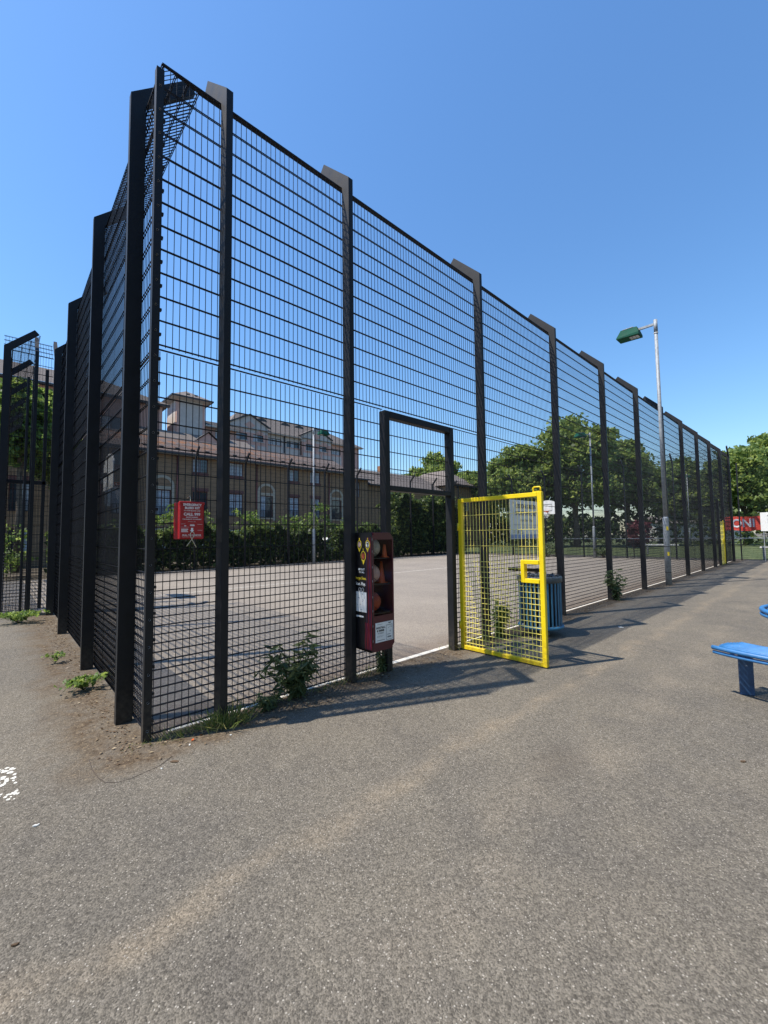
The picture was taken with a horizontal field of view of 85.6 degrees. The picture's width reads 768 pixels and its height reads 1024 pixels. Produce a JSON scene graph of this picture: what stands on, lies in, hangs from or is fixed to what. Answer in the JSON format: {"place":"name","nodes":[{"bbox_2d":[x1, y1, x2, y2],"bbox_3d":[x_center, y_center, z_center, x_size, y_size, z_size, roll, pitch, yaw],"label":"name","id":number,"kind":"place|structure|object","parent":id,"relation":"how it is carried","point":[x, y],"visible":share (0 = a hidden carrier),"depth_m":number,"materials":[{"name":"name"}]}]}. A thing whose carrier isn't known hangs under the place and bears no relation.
{"place":"outdoors","nodes":[
{"label":"outdoors","id":0,"kind":"place"},
{"bbox_2d":[162,391,213,435],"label":"stair tower","id":1,"kind":"structure","parent":0,"point":[198,422],"depth_m":38.03,"materials":[{"name":"beige concrete"}]},
{"bbox_2d":[0,533,767,1023],"bbox_3d":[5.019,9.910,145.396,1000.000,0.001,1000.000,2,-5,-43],"label":"ground","id":2,"kind":"structure","parent":0,"point":[574,831],"depth_m":2.07,"materials":[{"name":"asphalt"}]},
{"bbox_2d":[0,767,19,800],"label":"peeling marking","id":3,"kind":"object","parent":2,"relation":"on","point":[7,780],"visible":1,"depth_m":2.63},
{"bbox_2d":[2,580,45,613],"bbox_3d":[-10.575,2.336,12.030,0.999,0.001,9.850,2,-5,-43],"label":"court surface","id":4,"kind":"object","parent":2,"relation":"on","point":[11,585],"visible":0.33,"depth_m":10.83,"materials":[{"name":"asphalt"}]},
{"bbox_2d":[0,330,57,614],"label":"goal recess","id":5,"kind":"object","parent":4,"relation":"on","point":[7,406],"visible":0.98,"depth_m":8.62,"materials":[{"name":"black metal"}]},
{"bbox_2d":[0,609,49,622],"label":"ground weed","id":6,"kind":"object","parent":2,"relation":"on","point":[17,617],"visible":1,"depth_m":7.54,"materials":[{"name":"green plant"}]},
{"bbox_2d":[41,651,65,662],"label":"ground weed","id":7,"kind":"object","parent":2,"relation":"on","point":[57,655],"visible":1,"depth_m":5.08,"materials":[{"name":"green plant"}]},
{"bbox_2d":[54,671,107,691],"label":"ground weed","id":8,"kind":"object","parent":2,"relation":"on","point":[78,682],"visible":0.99,"depth_m":4.15,"materials":[{"name":"green plant"}]},
{"bbox_2d":[0,359,169,429],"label":"rendered block","id":9,"kind":"structure","parent":2,"relation":"on","point":[161,405],"depth_m":34.01,"materials":[{"name":"paint"}]},
{"bbox_2d":[34,615,140,765],"bbox_3d":[-4.380,1.881,5.546,0.424,0.031,7.612,2,-5,-43],"label":"leaf debris","id":10,"kind":"object","parent":2,"relation":"on","point":[132,749],"visible":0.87,"depth_m":3.78,"materials":[{"name":"plant"}]},
{"bbox_2d":[45,64,198,725],"bbox_3d":[-4.265,-1.058,6.162,0.568,5.950,7.560,2,-5,-43],"label":"fence","id":11,"kind":"object","parent":2,"relation":"on","point":[73,566],"visible":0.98,"depth_m":4.67,"materials":[{"name":"black metal"}]},
{"bbox_2d":[89,756,171,782],"bbox_3d":[-1.737,1.689,2.720,0.555,0.001,0.296,0,-3,-4],"label":"ground crack","id":12,"kind":"object","parent":2,"relation":"on","point":[122,780],"visible":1,"depth_m":2.67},
{"bbox_2d":[4,427,343,566],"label":"brick terrace","id":13,"kind":"structure","parent":2,"relation":"on","point":[209,465],"depth_m":32.31,"materials":[{"name":"brown brick"}]},
{"bbox_2d":[6,528,26,554],"bbox_3d":[-20.807,1.688,23.658,1.080,1.500,0.050,2,-5,-43],"label":"window","id":14,"kind":"structure","parent":13,"relation":"in","point":[25,540],"depth_m":23.46,"materials":[{"name":"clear glass"}]},
{"bbox_2d":[7,483,28,510],"bbox_3d":[-20.787,-0.926,23.755,1.120,1.770,0.200,2,-5,-43],"label":"window","id":15,"kind":"structure","parent":13,"relation":"in","point":[11,501],"depth_m":23.57,"materials":[{"name":"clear glass"}]},
{"bbox_2d":[111,505,118,513],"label":"window","id":16,"kind":"structure","parent":13,"relation":"in","point":[115,510],"depth_m":26.89,"materials":[{"name":"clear glass"}]},
{"bbox_2d":[156,489,170,514],"bbox_3d":[-15.399,-0.666,28.747,1.180,1.800,0.200,2,-5,-43],"label":"window","id":17,"kind":"structure","parent":13,"relation":"in","point":[162,509],"depth_m":28.82,"materials":[{"name":"glass"}]},
{"bbox_2d":[192,491,207,515],"bbox_3d":[-13.530,-0.623,30.482,1.120,1.770,0.200,2,-5,-43],"label":"window","id":18,"kind":"structure","parent":13,"relation":"in","point":[198,494],"depth_m":30.62,"materials":[{"name":"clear glass"}]},
{"bbox_2d":[193,458,207,472],"bbox_3d":[-13.614,-3.394,30.698,1.080,1.030,0.050,2,-5,-43],"label":"window","id":19,"kind":"structure","parent":13,"relation":"in","point":[206,461],"depth_m":30.72,"materials":[{"name":"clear glass"}]},
{"bbox_2d":[229,493,242,515],"bbox_3d":[-11.528,-0.539,32.336,1.120,1.770,0.200,2,-5,-43],"label":"window","id":20,"kind":"structure","parent":13,"relation":"in","point":[236,504],"depth_m":32.39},
{"bbox_2d":[230,463,242,476],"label":"window","id":21,"kind":"structure","parent":13,"relation":"in","point":[231,467],"depth_m":32.53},
{"bbox_2d":[261,496,272,517],"bbox_3d":[-9.666,-0.426,34.060,1.180,1.800,0.200,2,-5,-43],"label":"window","id":22,"kind":"structure","parent":13,"relation":"in","point":[262,497],"depth_m":34.12,"materials":[{"name":"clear glass"}]},
{"bbox_2d":[290,469,297,481],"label":"window","id":23,"kind":"structure","parent":13,"relation":"in","point":[291,471],"depth_m":35.99,"materials":[{"name":"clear glass"}]},
{"bbox_2d":[290,497,299,517],"bbox_3d":[-7.782,-0.382,35.809,1.060,1.770,0.200,2,-5,-43],"label":"window","id":24,"kind":"structure","parent":13,"relation":"in","point":[292,510],"depth_m":35.83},
{"bbox_2d":[312,472,319,483],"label":"window","id":25,"kind":"structure","parent":13,"relation":"in","point":[317,474],"depth_m":37.70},
{"bbox_2d":[312,499,320,517],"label":"window","id":26,"kind":"structure","parent":13,"relation":"in","point":[317,513],"depth_m":37.43,"materials":[{"name":"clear glass"}]},
{"bbox_2d":[332,500,341,518],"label":"window","id":27,"kind":"structure","parent":13,"relation":"in","point":[334,511],"depth_m":38.88,"materials":[{"name":"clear glass"}]},
{"bbox_2d":[129,718,231,751],"bbox_3d":[-1.453,1.677,3.309,1.125,0.101,0.271,2,-5,-43],"label":"grass tuft","id":28,"kind":"object","parent":2,"relation":"on","point":[184,731],"visible":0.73,"depth_m":3.18,"materials":[{"name":"plant"}]},
{"bbox_2d":[141,427,253,448],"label":"link house","id":29,"kind":"structure","parent":2,"relation":"on","point":[203,438],"depth_m":35.82,"materials":[{"name":"brown tile"}]},
{"bbox_2d":[175,696,261,737],"bbox_3d":[-1.275,1.625,3.361,0.665,0.207,0.485,0,-3,-13],"label":"grass tuft","id":30,"kind":"object","parent":2,"relation":"on","point":[228,718],"visible":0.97,"depth_m":3.33,"materials":[{"name":"plant"}]},
{"bbox_2d":[4,552,469,580],"bbox_3d":[-16.751,2.877,20.038,57.300,0.001,10.280,2,-5,-43],"label":"planting bed","id":31,"kind":"object","parent":2,"relation":"on","point":[175,569],"visible":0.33,"depth_m":21.85,"materials":[{"name":"soil"}]},
{"bbox_2d":[4,524,38,575],"bbox_3d":[-15.599,1.461,16.370,2.916,2.418,3.007,1,-4,-27],"label":"shrub","id":32,"kind":"object","parent":31,"relation":"on","point":[12,555],"visible":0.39,"depth_m":16.57,"materials":[{"name":"green plant"}]},
{"bbox_2d":[0,376,52,572],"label":"leafy tree","id":33,"kind":"object","parent":31,"relation":"on","point":[39,423],"visible":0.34,"depth_m":19.47,"materials":[{"name":"green plant"}]},
{"bbox_2d":[27,441,84,489],"bbox_3d":[-17.727,-1.079,22.106,3.200,8.175,3.207,2,-5,-43],"label":"leafy tree","id":34,"kind":"object","parent":31,"relation":"on","point":[40,470],"visible":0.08,"depth_m":21.32,"materials":[{"name":"green plant"}]},
{"bbox_2d":[157,504,173,567],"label":"shrub","id":35,"kind":"object","parent":31,"relation":"on","point":[161,519],"visible":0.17,"depth_m":21.52,"materials":[{"name":"green plant"}]},
{"bbox_2d":[191,510,215,565],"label":"shrub","id":36,"kind":"object","parent":31,"relation":"on","point":[208,517],"visible":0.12,"depth_m":22.66,"materials":[{"name":"green plant"}]},
{"bbox_2d":[43,520,400,573],"bbox_3d":[-6.583,1.757,23.769,20.043,2.559,1.850,2,-5,-43],"label":"hedge","id":37,"kind":"object","parent":31,"relation":"on","point":[336,551],"visible":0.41,"depth_m":22.32,"materials":[{"name":"green plant"}]},
{"bbox_2d":[4,424,458,580],"bbox_3d":[-3.850,0.013,24.653,27.750,5.950,0.568,2,-5,-43],"label":"fence","id":38,"kind":"object","parent":31,"relation":"on","point":[401,549],"visible":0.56,"depth_m":23.10,"materials":[{"name":"black metal"}]},
{"bbox_2d":[231,508,264,556],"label":"shrub","id":39,"kind":"object","parent":31,"relation":"on","point":[250,519],"visible":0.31,"depth_m":24.69,"materials":[{"name":"green plant"}]},
{"bbox_2d":[257,515,291,560],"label":"shrub","id":40,"kind":"object","parent":31,"relation":"on","point":[274,522],"visible":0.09,"depth_m":25.32,"materials":[{"name":"green plant"}]},
{"bbox_2d":[281,515,302,530],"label":"shrub","id":41,"kind":"object","parent":31,"relation":"on","point":[291,519],"visible":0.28,"depth_m":25.57,"materials":[{"name":"green plant"}]},
{"bbox_2d":[286,520,308,547],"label":"shrub","id":42,"kind":"object","parent":31,"relation":"on","point":[301,524],"visible":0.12,"depth_m":26.12,"materials":[{"name":"green plant"}]},
{"bbox_2d":[297,512,323,553],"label":"shrub","id":43,"kind":"object","parent":31,"relation":"on","point":[310,521],"visible":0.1,"depth_m":27.21,"materials":[{"name":"green plant"}]},
{"bbox_2d":[312,502,330,557],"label":"shrub","id":44,"kind":"object","parent":31,"relation":"on","point":[327,516],"visible":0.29,"depth_m":28.38,"materials":[{"name":"green plant"}]},
{"bbox_2d":[326,520,342,554],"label":"shrub","id":45,"kind":"object","parent":31,"relation":"on","point":[332,530],"visible":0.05,"depth_m":28.56,"materials":[{"name":"green plant"}]},
{"bbox_2d":[391,493,423,555],"bbox_3d":[1.424,0.722,32.161,3.278,5.300,3.448,1,-4,-24],"label":"shrub","id":46,"kind":"object","parent":31,"relation":"on","point":[402,527],"visible":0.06,"depth_m":31.61,"materials":[{"name":"green plant"}]},
{"bbox_2d":[375,492,466,555],"bbox_3d":[3.198,0.928,33.564,8.544,4.938,2.750,2,-5,-43],"label":"hedge","id":47,"kind":"object","parent":31,"relation":"on","point":[405,529],"visible":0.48,"depth_m":31.71,"materials":[{"name":"green plant"}]},
{"bbox_2d":[424,495,445,553],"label":"shrub","id":48,"kind":"object","parent":31,"relation":"on","point":[436,513],"visible":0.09,"depth_m":33.28,"materials":[{"name":"green plant"}]},
{"bbox_2d":[254,688,285,712],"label":"tall weed","id":49,"kind":"object","parent":2,"relation":"on","point":[268,703],"visible":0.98,"depth_m":3.62,"materials":[{"name":"green plant"}]},
{"bbox_2d":[206,413,363,468],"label":"rendered block","id":50,"kind":"structure","parent":2,"relation":"on","point":[263,428],"depth_m":49.41,"materials":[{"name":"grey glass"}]},
{"bbox_2d":[236,432,246,439],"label":"window","id":51,"kind":"structure","parent":50,"relation":"in","point":[239,437],"depth_m":45.15,"materials":[{"name":"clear glass"}]},
{"bbox_2d":[253,434,262,441],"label":"window","id":52,"kind":"structure","parent":50,"relation":"in","point":[259,440],"depth_m":46.56,"materials":[{"name":"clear glass"}]},
{"bbox_2d":[268,438,279,445],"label":"window","id":53,"kind":"structure","parent":50,"relation":"in","point":[272,442],"depth_m":48.20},
{"bbox_2d":[287,441,297,448],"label":"window","id":54,"kind":"structure","parent":50,"relation":"in","point":[291,445],"depth_m":49.88,"materials":[{"name":"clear glass"}]},
{"bbox_2d":[254,630,323,701],"bbox_3d":[-0.891,1.490,3.930,0.699,0.617,0.559,1,-4,-22],"label":"tall weed","id":55,"kind":"object","parent":2,"relation":"on","point":[295,679],"visible":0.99,"depth_m":3.87,"materials":[{"name":"green plant"}]},
{"bbox_2d":[278,671,373,702],"bbox_3d":[-0.545,1.716,4.182,1.341,0.103,0.253,2,-5,-43],"label":"grass tuft","id":56,"kind":"object","parent":2,"relation":"on","point":[327,683],"visible":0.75,"depth_m":4.20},
{"bbox_2d":[329,662,397,684],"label":"grass tuft","id":57,"kind":"object","parent":2,"relation":"on","point":[368,667],"visible":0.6,"depth_m":4.51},
{"bbox_2d":[33,554,730,733],"bbox_3d":[2.188,2.569,18.678,26.760,0.001,17.460,2,-5,-43],"label":"court surface","id":58,"kind":"object","parent":2,"relation":"on","point":[420,610],"visible":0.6,"depth_m":8.16,"materials":[{"name":"asphalt"}]},
{"bbox_2d":[99,454,113,490],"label":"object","id":59,"kind":"object","parent":58,"relation":"on","point":[112,476],"visible":0.04,"depth_m":10.35,"materials":[{"name":"white paint"}]},
{"bbox_2d":[312,428,329,562],"bbox_3d":[-3.713,-0.972,24.279,1.098,7.870,0.420,2,-5,-43],"label":"flood light","id":60,"kind":"object","parent":58,"relation":"on","point":[313,530],"visible":0.91,"depth_m":23.89,"materials":[{"name":"metal"}]},
{"bbox_2d":[137,561,511,597],"bbox_3d":[2.109,2.558,18.543,25.900,0.001,0.050,2,-5,-43],"label":"court line","id":61,"kind":"object","parent":58,"relation":"on","point":[293,582],"visible":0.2,"depth_m":13.28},
{"bbox_2d":[168,561,729,730],"bbox_3d":[8.067,2.124,12.318,26.650,0.001,0.075,2,-5,-43],"label":"court line","id":62,"kind":"object","parent":58,"relation":"on","point":[416,655],"visible":0.4,"depth_m":5.13,"materials":[{"name":"paint"}]},
{"bbox_2d":[536,542,554,556],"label":"weed clump","id":63,"kind":"object","parent":58,"relation":"on","point":[548,545],"visible":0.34,"depth_m":27.77,"materials":[{"name":"green plant"}]},
{"bbox_2d":[543,500,555,556],"bbox_3d":[10.663,1.093,26.690,1.279,3.680,1.166,-1,-3,-1],"label":"basketball hoop","id":64,"kind":"object","parent":58,"relation":"on","point":[548,507],"visible":0.56,"depth_m":26.58,"materials":[{"name":"white paint"}]},
{"bbox_2d":[574,432,595,557],"bbox_3d":[12.581,-1.077,25.867,1.098,7.870,0.420,0,-3,-13],"label":"flood light","id":65,"kind":"object","parent":58,"relation":"on","point":[577,435],"visible":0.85,"depth_m":25.89,"materials":[{"name":"metal"}]},
{"bbox_2d":[454,446,735,560],"bbox_3d":[11.888,-0.002,27.677,0.568,5.950,17.450,2,-5,-43],"label":"fence","id":66,"kind":"object","parent":58,"relation":"on","point":[544,499],"visible":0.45,"depth_m":26.25,"materials":[{"name":"black metal"}]},
{"bbox_2d":[594,538,605,557],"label":"weed clump","id":67,"kind":"object","parent":58,"relation":"on","point":[602,542],"visible":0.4,"depth_m":25.58,"materials":[{"name":"green plant"}]},
{"bbox_2d":[375,651,392,672],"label":"tall weed","id":68,"kind":"object","parent":2,"relation":"on","point":[381,664],"visible":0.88,"depth_m":4.61,"materials":[{"name":"green plant"}]},
{"bbox_2d":[143,582,673,758],"bbox_3d":[3.898,1.922,7.925,14.963,0.035,0.532,2,-5,-43],"label":"leaf debris","id":69,"kind":"object","parent":2,"relation":"on","point":[382,675],"visible":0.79,"depth_m":4.15,"materials":[{"name":"plant"}]},
{"bbox_2d":[141,62,735,743],"bbox_3d":[7.958,-0.835,12.540,27.000,5.950,0.568,2,-5,-43],"label":"fence","id":70,"kind":"object","parent":2,"relation":"on","point":[217,96],"visible":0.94,"depth_m":4.61,"materials":[{"name":"black metal"}]},
{"bbox_2d":[173,497,204,546],"bbox_3d":[-1.553,0.076,3.307,0.189,0.413,0.160,2,-5,-43],"label":"bleed kit box","id":71,"kind":"object","parent":70,"relation":"hanging from","point":[188,520],"visible":1,"depth_m":3.25,"materials":[{"name":"red plastic"}]},
{"bbox_2d":[355,532,393,652],"bbox_3d":[-0.128,0.827,4.417,0.307,1.215,0.358,2,-5,-43],"label":"ball locker","id":72,"kind":"object","parent":70,"relation":"attached to","point":[374,631],"visible":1,"depth_m":4.30,"materials":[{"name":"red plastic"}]},
{"bbox_2d":[373,540,379,556],"bbox_3d":[-0.144,0.378,4.398,0.210,0.211,0.211,22,2,-40],"label":"football","id":73,"kind":"object","parent":72,"relation":"on","point":[376,545],"visible":0.36,"depth_m":4.33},
{"bbox_2d":[374,565,379,581],"bbox_3d":[-0.145,0.649,4.378,0.206,0.207,0.207,22,2,-40],"label":"netball","id":74,"kind":"object","parent":72,"relation":"on","point":[376,573],"visible":0.4,"depth_m":4.32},
{"bbox_2d":[374,592,380,610],"bbox_3d":[-0.138,0.942,4.365,0.210,0.211,0.211,22,2,-40],"label":"basketball","id":75,"kind":"object","parent":72,"relation":"on","point":[377,601],"visible":0.33,"depth_m":4.30,"materials":[{"name":"orange rubber"}]},
{"bbox_2d":[375,561,387,582],"bbox_3d":[-0.030,0.640,4.431,0.098,0.227,0.098,2,-5,-43],"label":"marker cone","id":76,"kind":"object","parent":72,"relation":"in","point":[381,579],"visible":0.94,"depth_m":4.41,"materials":[{"name":"orange plastic"}]},
{"bbox_2d":[382,544,387,557],"bbox_3d":[0.004,0.414,4.417,0.070,0.137,0.070,2,-5,-43],"label":"marker cone","id":77,"kind":"object","parent":72,"relation":"in","point":[384,553],"visible":0.98,"depth_m":4.40,"materials":[{"name":"orange plastic"}]},
{"bbox_2d":[457,486,548,667],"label":"gate","id":78,"kind":"structure","parent":70,"relation":"attached to","point":[541,581],"depth_m":5.03,"materials":[{"name":"metal"}]},
{"bbox_2d":[509,499,537,538],"bbox_3d":[2.401,0.131,7.056,1.000,0.650,0.023,2,-5,-43],"label":"notice sign","id":79,"kind":"object","parent":70,"relation":"attached to","point":[524,522],"visible":0.85,"depth_m":7.01,"materials":[{"name":"white paint"}]},
{"bbox_2d":[720,521,725,564],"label":"gate","id":80,"kind":"structure","parent":70,"relation":"attached to","point":[723,542],"depth_m":19.44,"materials":[{"name":"metal"}]},
{"bbox_2d":[439,632,498,649],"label":"grass tuft","id":81,"kind":"object","parent":2,"relation":"on","point":[474,641],"visible":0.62,"depth_m":5.79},
{"bbox_2d":[491,598,512,636],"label":"tall weed","id":82,"kind":"object","parent":2,"relation":"on","point":[500,619],"visible":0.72,"depth_m":6.14,"materials":[{"name":"green plant"}]},
{"bbox_2d":[517,572,563,635],"bbox_3d":[2.375,1.390,6.314,0.664,0.921,0.664,2,-5,-43],"label":"litter bin","id":83,"kind":"object","parent":2,"relation":"on","point":[554,595],"visible":0.73,"depth_m":6.08,"materials":[{"name":"metal"}]},
{"bbox_2d":[604,569,627,600],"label":"tall weed","id":84,"kind":"object","parent":2,"relation":"on","point":[616,590],"visible":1,"depth_m":9.36,"materials":[{"name":"green plant"}]},
{"bbox_2d":[616,319,671,585],"bbox_3d":[7.841,-1.796,12.526,0.420,7.870,1.102,2,-5,-43],"label":"flood light","id":85,"kind":"object","parent":2,"relation":"on","point":[629,334],"visible":1,"depth_m":12.18,"materials":[{"name":"metal"}]},
{"bbox_2d":[565,538,767,559],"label":"railing","id":86,"kind":"object","parent":2,"relation":"on","point":[651,554],"visible":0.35,"depth_m":23.72,"materials":[{"name":"metal"}]},
{"bbox_2d":[711,642,767,695],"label":"bench","id":87,"kind":"object","parent":2,"relation":"on","point":[744,653],"visible":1,"depth_m":3.83,"materials":[{"name":"blue metal"}]},
{"bbox_2d":[735,461,767,559],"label":"fence","id":88,"kind":"object","parent":2,"relation":"on","point":[738,495],"visible":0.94,"depth_m":21.95,"materials":[{"name":"black metal"}]},
{"bbox_2d":[725,516,760,530],"bbox_3d":[19.524,0.605,21.917,0.048,0.785,2.400,2,-5,-43],"label":"banner","id":89,"kind":"object","parent":88,"relation":"attached to","point":[747,525],"visible":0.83,"depth_m":22.11,"materials":[{"name":"red fabric"}]},
{"bbox_2d":[759,604,767,617],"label":"picnic table","id":90,"kind":"object","parent":2,"relation":"on","point":[763,609],"visible":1,"depth_m":4.26,"materials":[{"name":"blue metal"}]},
{"bbox_2d":[760,512,767,560],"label":"park sign","id":91,"kind":"object","parent":2,"relation":"on","point":[764,520],"visible":1,"depth_m":21.09,"materials":[{"name":"white paint"}]},
{"bbox_2d":[0,0,767,534],"label":"sky","id":92,"kind":"structure","parent":0,"point":[601,166],"materials":[{"name":"blue"}]},
{"bbox_2d":[429,537,767,559],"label":"lawn","id":93,"kind":"structure","parent":0,"point":[751,552],"depth_m":37.97,"materials":[{"name":"plant"}]},
{"bbox_2d":[355,466,443,543],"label":"brick house","id":94,"kind":"structure","parent":93,"relation":"on","point":[400,482],"depth_m":43.55,"materials":[{"name":"brick"}]},
{"bbox_2d":[401,451,461,486],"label":"plane tree","id":95,"kind":"object","parent":93,"relation":"on","point":[430,456],"visible":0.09,"depth_m":61.18,"materials":[{"name":"green plant"}]},
{"bbox_2d":[421,471,478,546],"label":"brick house","id":96,"kind":"structure","parent":93,"relation":"on","point":[469,521],"depth_m":52.79,"materials":[{"name":"brick"}]},
{"bbox_2d":[456,470,498,522],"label":"plane tree","id":97,"kind":"object","parent":93,"relation":"on","point":[469,477],"visible":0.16,"depth_m":54.64,"materials":[{"name":"green plant"}]},
{"bbox_2d":[391,511,620,544],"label":"shrubbery","id":98,"kind":"object","parent":93,"relation":"on","point":[603,526],"visible":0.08,"depth_m":74.02,"materials":[{"name":"green plant"}]},
{"bbox_2d":[487,442,551,546],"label":"plane tree","id":99,"kind":"object","parent":93,"relation":"on","point":[515,451],"visible":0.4,"depth_m":47.06,"materials":[{"name":"green plant"}]},
{"bbox_2d":[523,412,629,544],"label":"plane tree","id":100,"kind":"object","parent":93,"relation":"on","point":[567,443],"visible":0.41,"depth_m":44.70,"materials":[{"name":"green plant"}]},
{"bbox_2d":[488,506,767,545],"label":"shrubbery","id":101,"kind":"object","parent":93,"relation":"on","point":[749,514],"visible":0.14,"depth_m":49.59,"materials":[{"name":"green plant"}]},
{"bbox_2d":[597,438,677,544],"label":"plane tree","id":102,"kind":"object","parent":93,"relation":"on","point":[645,497],"visible":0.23,"depth_m":46.79,"materials":[{"name":"green plant"}]},
{"bbox_2d":[627,520,650,546],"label":"shrub","id":103,"kind":"object","parent":93,"relation":"on","point":[648,525],"visible":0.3,"depth_m":40.85,"materials":[{"name":"green plant"}]},
{"bbox_2d":[635,456,707,542],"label":"plane tree","id":104,"kind":"object","parent":93,"relation":"on","point":[680,507],"visible":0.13,"depth_m":59.50,"materials":[{"name":"green plant"}]},
{"bbox_2d":[675,483,716,525],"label":"plane tree","id":105,"kind":"object","parent":93,"relation":"on","point":[697,506],"visible":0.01,"depth_m":58.68,"materials":[{"name":"green plant"}]},
{"bbox_2d":[700,445,767,544],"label":"plane tree","id":106,"kind":"object","parent":93,"relation":"on","point":[747,455],"visible":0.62,"depth_m":45.11,"materials":[{"name":"green plant"}]},
{"bbox_2d":[746,431,767,512],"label":"plane tree","id":107,"kind":"object","parent":93,"relation":"on","point":[761,440],"visible":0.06,"depth_m":49.77,"materials":[{"name":"green plant"}]},
{"bbox_2d":[638,516,751,540],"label":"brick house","id":108,"kind":"structure","parent":0,"point":[735,536],"depth_m":74.85,"materials":[{"name":"brown brick"}]}
]}

